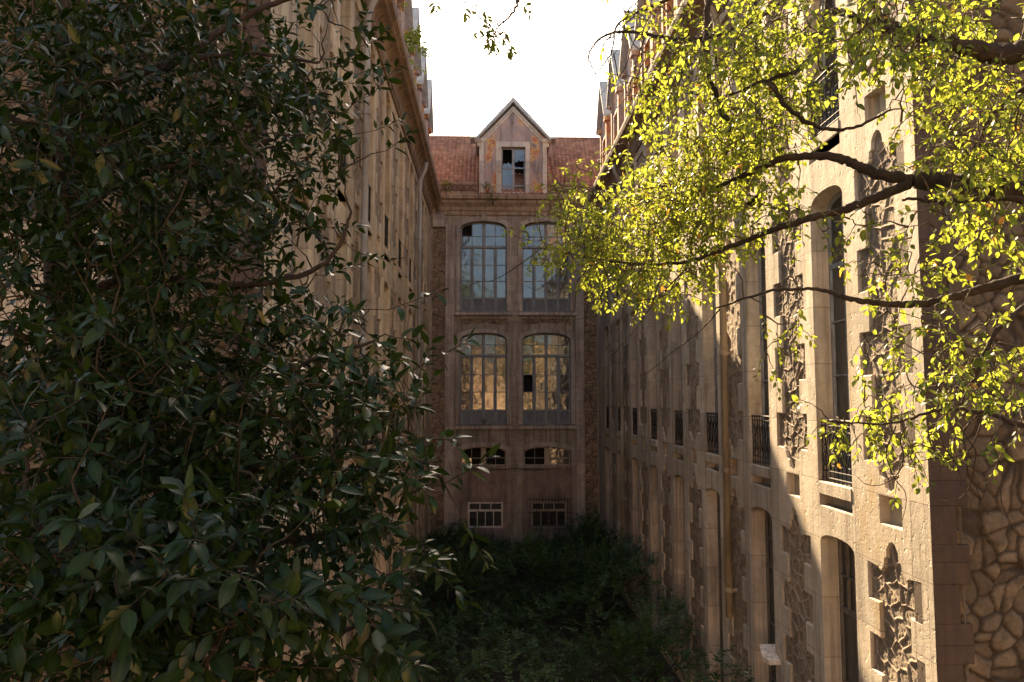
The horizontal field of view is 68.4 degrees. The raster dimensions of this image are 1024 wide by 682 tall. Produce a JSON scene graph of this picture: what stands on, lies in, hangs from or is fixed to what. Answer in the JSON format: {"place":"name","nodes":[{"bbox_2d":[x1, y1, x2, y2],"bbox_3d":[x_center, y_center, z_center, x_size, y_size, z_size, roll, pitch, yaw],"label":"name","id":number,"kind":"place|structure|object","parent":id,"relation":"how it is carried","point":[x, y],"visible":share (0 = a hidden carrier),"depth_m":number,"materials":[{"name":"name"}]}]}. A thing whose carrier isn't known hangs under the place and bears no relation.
{"place":"outdoors","nodes":[
{"label":"outdoors","id":0,"kind":"place"},
{"bbox_2d":[428,97,599,562],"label":"building","id":1,"kind":"structure","parent":0,"point":[523,379],"depth_m":34.20,"materials":[{"name":"paint"}]},
{"bbox_2d":[439,178,451,193],"bbox_3d":[-2.989,-7.048,34.323,0.758,0.785,0.971,0,-4,-2],"label":"weed","id":2,"kind":"object","parent":1,"relation":"on","point":[443,183],"visible":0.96,"depth_m":34.23,"materials":[{"name":"green plant"}]},
{"bbox_2d":[460,222,506,311],"bbox_3d":[-1.298,-3.388,34.559,2.110,4.160,0.130,0,-4,-2],"label":"window","id":3,"kind":"structure","parent":1,"relation":"in","point":[483,253],"depth_m":34.56,"materials":[{"name":"glass"}]},
{"bbox_2d":[460,333,506,424],"bbox_3d":[-1.298,1.712,34.162,2.110,4.130,0.130,0,-4,-2],"label":"window","id":4,"kind":"structure","parent":1,"relation":"in","point":[483,369],"depth_m":34.16,"materials":[{"name":"glass"}]},
{"bbox_2d":[461,447,505,465],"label":"window","id":5,"kind":"structure","parent":1,"relation":"in","point":[483,449],"depth_m":33.87,"materials":[{"name":"beige paint"}]},
{"bbox_2d":[468,502,502,527],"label":"window","id":6,"kind":"structure","parent":1,"relation":"in","point":[490,514],"depth_m":33.56,"materials":[{"name":"white paint"}]},
{"bbox_2d":[480,182,493,193],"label":"weed","id":7,"kind":"object","parent":1,"relation":"on","point":[487,186],"visible":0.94,"depth_m":34.40,"materials":[{"name":"green plant"}]},
{"bbox_2d":[485,193,497,205],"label":"weed","id":8,"kind":"object","parent":1,"relation":"on","point":[492,198],"visible":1,"depth_m":34.06,"materials":[{"name":"green plant"}]},
{"bbox_2d":[522,223,569,311],"bbox_3d":[1.555,-3.381,34.643,2.180,4.160,0.130,0,-4,-2],"label":"window","id":9,"kind":"structure","parent":1,"relation":"in","point":[554,296],"depth_m":34.61,"materials":[{"name":"glass"}]},
{"bbox_2d":[522,334,569,424],"bbox_3d":[1.555,1.718,34.246,2.180,4.130,0.130,0,-4,-2],"label":"window","id":10,"kind":"structure","parent":1,"relation":"in","point":[545,357],"depth_m":34.25,"materials":[{"name":"glass"}]},
{"bbox_2d":[524,447,569,464],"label":"window","id":11,"kind":"structure","parent":1,"relation":"in","point":[552,455],"depth_m":33.98,"materials":[{"name":"glass"}]},
{"bbox_2d":[532,502,565,527],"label":"window","id":12,"kind":"structure","parent":1,"relation":"in","point":[551,518],"depth_m":33.64,"materials":[{"name":"beige paint"}]},
{"bbox_2d":[412,0,636,136],"label":"sky","id":13,"kind":"structure","parent":0,"point":[470,86],"materials":[{"name":"white"}]},
{"bbox_2d":[398,562,680,681],"bbox_3d":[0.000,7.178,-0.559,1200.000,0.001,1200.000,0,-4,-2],"label":"ground","id":14,"kind":"structure","parent":0,"point":[568,635],"depth_m":23.27,"materials":[{"name":"green plant"}]},
{"bbox_2d":[0,354,441,681],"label":"laurel bush","id":15,"kind":"object","parent":14,"relation":"on","point":[117,606],"visible":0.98,"depth_m":2.48,"materials":[{"name":"green plant"}]},
{"bbox_2d":[0,0,441,681],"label":"wing","id":16,"kind":"structure","parent":14,"relation":"on","point":[394,196],"depth_m":15.47,"materials":[{"name":"beige stone"}]},
{"bbox_2d":[286,225,292,444],"bbox_3d":[-3.296,-0.108,10.658,0.060,4.270,1.030,0,-4,-2],"label":"window","id":17,"kind":"structure","parent":16,"relation":"in","point":[291,225],"depth_m":11.21,"materials":[{"name":"grey glass"}]},
{"bbox_2d":[296,0,297,55],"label":"window","id":18,"kind":"structure","parent":16,"relation":"in","point":[297,0],"depth_m":11.50,"materials":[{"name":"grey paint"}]},
{"bbox_2d":[403,23,433,82],"bbox_3d":[-2.995,-8.055,21.195,1.636,1.572,1.817,0,-4,-2],"label":"weed","id":19,"kind":"object","parent":16,"relation":"on","point":[416,36],"visible":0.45,"depth_m":21.03,"materials":[{"name":"green plant"}]},
{"bbox_2d":[0,0,500,681],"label":"evergreen tree","id":20,"kind":"object","parent":14,"relation":"on","point":[70,180],"visible":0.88,"depth_m":3.87,"materials":[{"name":"green plant"}]},
{"bbox_2d":[398,0,531,60],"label":"overhanging branch","id":21,"kind":"object","parent":20,"relation":"attached to","point":[509,55],"visible":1,"depth_m":5.80,"materials":[{"name":"green plant"}]},
{"bbox_2d":[406,536,487,618],"bbox_3d":[-2.334,8.065,24.862,3.230,2.983,3.009,0,-4,-2],"label":"shrub","id":22,"kind":"object","parent":14,"relation":"on","point":[460,561],"visible":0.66,"depth_m":24.76,"materials":[{"name":"green plant"}]},
{"bbox_2d":[437,519,501,573],"bbox_3d":[-1.893,8.575,31.150,2.693,2.544,2.880,2,-5,-25],"label":"shrub","id":23,"kind":"object","parent":14,"relation":"on","point":[467,543],"visible":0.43,"depth_m":31.02,"materials":[{"name":"green plant"}]},
{"bbox_2d":[480,530,592,624],"bbox_3d":[0.559,7.859,24.803,4.290,3.029,3.902,4,-6,-43],"label":"shrub","id":24,"kind":"object","parent":14,"relation":"on","point":[547,562],"visible":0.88,"depth_m":24.63,"materials":[{"name":"green plant"}]},
{"bbox_2d":[507,523,590,584],"bbox_3d":[1.369,8.765,30.519,3.829,2.689,3.039,4,-6,-44],"label":"shrub","id":25,"kind":"object","parent":14,"relation":"on","point":[543,538],"visible":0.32,"depth_m":30.51,"materials":[{"name":"green plant"}]},
{"bbox_2d":[379,520,753,681],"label":"undergrowth","id":26,"kind":"object","parent":14,"relation":"on","point":[510,633],"visible":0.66,"depth_m":20.47,"materials":[{"name":"green plant"}]},
{"bbox_2d":[555,508,611,577],"bbox_3d":[3.146,8.174,30.294,2.709,2.820,2.738,3,-5,-35],"label":"shrub","id":27,"kind":"object","parent":14,"relation":"on","point":[581,517],"visible":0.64,"depth_m":30.22,"materials":[{"name":"green plant"}]},
{"bbox_2d":[563,525,647,634],"bbox_3d":[3.075,7.694,23.759,3.575,3.518,3.369,-3,-5,30],"label":"shrub","id":28,"kind":"object","parent":14,"relation":"on","point":[604,544],"visible":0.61,"depth_m":24.10,"materials":[{"name":"green plant"}]},
{"bbox_2d":[534,600,711,681],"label":"shrub","id":29,"kind":"object","parent":14,"relation":"on","point":[628,640],"visible":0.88,"depth_m":17.06,"materials":[{"name":"green plant"}]},
{"bbox_2d":[460,0,1023,528],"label":"broadleaf tree","id":30,"kind":"object","parent":14,"relation":"on","point":[968,186],"visible":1,"depth_m":4.90,"materials":[{"name":"green plant"}]},
{"bbox_2d":[587,0,1023,681],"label":"wing","id":31,"kind":"structure","parent":14,"relation":"on","point":[739,508],"depth_m":11.46,"materials":[{"name":"beige stone"}]},
{"bbox_2d":[680,300,682,410],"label":"window","id":32,"kind":"structure","parent":31,"relation":"in","point":[680,300],"depth_m":20.28,"materials":[{"name":"black glass"}]},
{"bbox_2d":[683,480,686,648],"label":"window","id":33,"kind":"structure","parent":31,"relation":"in","point":[683,480],"depth_m":19.93,"materials":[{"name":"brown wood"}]},
{"bbox_2d":[712,268,718,451],"bbox_3d":[4.694,0.373,16.832,0.060,4.270,1.030,0,-4,-2],"label":"window","id":34,"kind":"structure","parent":31,"relation":"in","point":[714,296],"depth_m":17.30,"materials":[{"name":"grey glass"}]},
{"bbox_2d":[717,492,723,681],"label":"window","id":35,"kind":"structure","parent":31,"relation":"in","point":[718,497],"depth_m":16.90,"materials":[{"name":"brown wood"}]},
{"bbox_2d":[752,0,761,180],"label":"window","id":36,"kind":"structure","parent":31,"relation":"in","point":[755,3],"depth_m":14.70,"materials":[{"name":"black glass"}]},
{"bbox_2d":[758,239,769,462],"bbox_3d":[4.782,0.142,13.866,0.060,4.270,1.030,0,-4,-2],"label":"window","id":37,"kind":"structure","parent":31,"relation":"in","point":[761,265],"depth_m":14.28,"materials":[{"name":"grey glass"}]},
{"bbox_2d":[760,644,779,664],"bbox_3d":[4.478,5.370,12.936,0.460,0.210,0.490,0,-4,-2],"label":"broken board","id":38,"kind":"object","parent":31,"relation":"attached to","point":[769,655],"visible":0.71,"depth_m":12.85,"materials":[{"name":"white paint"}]},
{"bbox_2d":[765,510,775,681],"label":"window","id":39,"kind":"structure","parent":31,"relation":"in","point":[768,520],"depth_m":13.92,"materials":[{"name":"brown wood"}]},
{"bbox_2d":[820,0,839,126],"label":"window","id":40,"kind":"structure","parent":31,"relation":"in","point":[826,61],"depth_m":11.48,"materials":[{"name":"black glass"}]},
{"bbox_2d":[827,190,851,481],"bbox_3d":[4.870,-0.089,10.899,0.060,4.270,1.030,0,-4,-2],"label":"window","id":41,"kind":"structure","parent":31,"relation":"in","point":[838,320],"depth_m":11.22,"materials":[{"name":"grey glass"}]},
{"bbox_2d":[838,539,858,681],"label":"window","id":42,"kind":"structure","parent":31,"relation":"in","point":[846,557],"depth_m":10.89,"materials":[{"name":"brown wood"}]}
]}

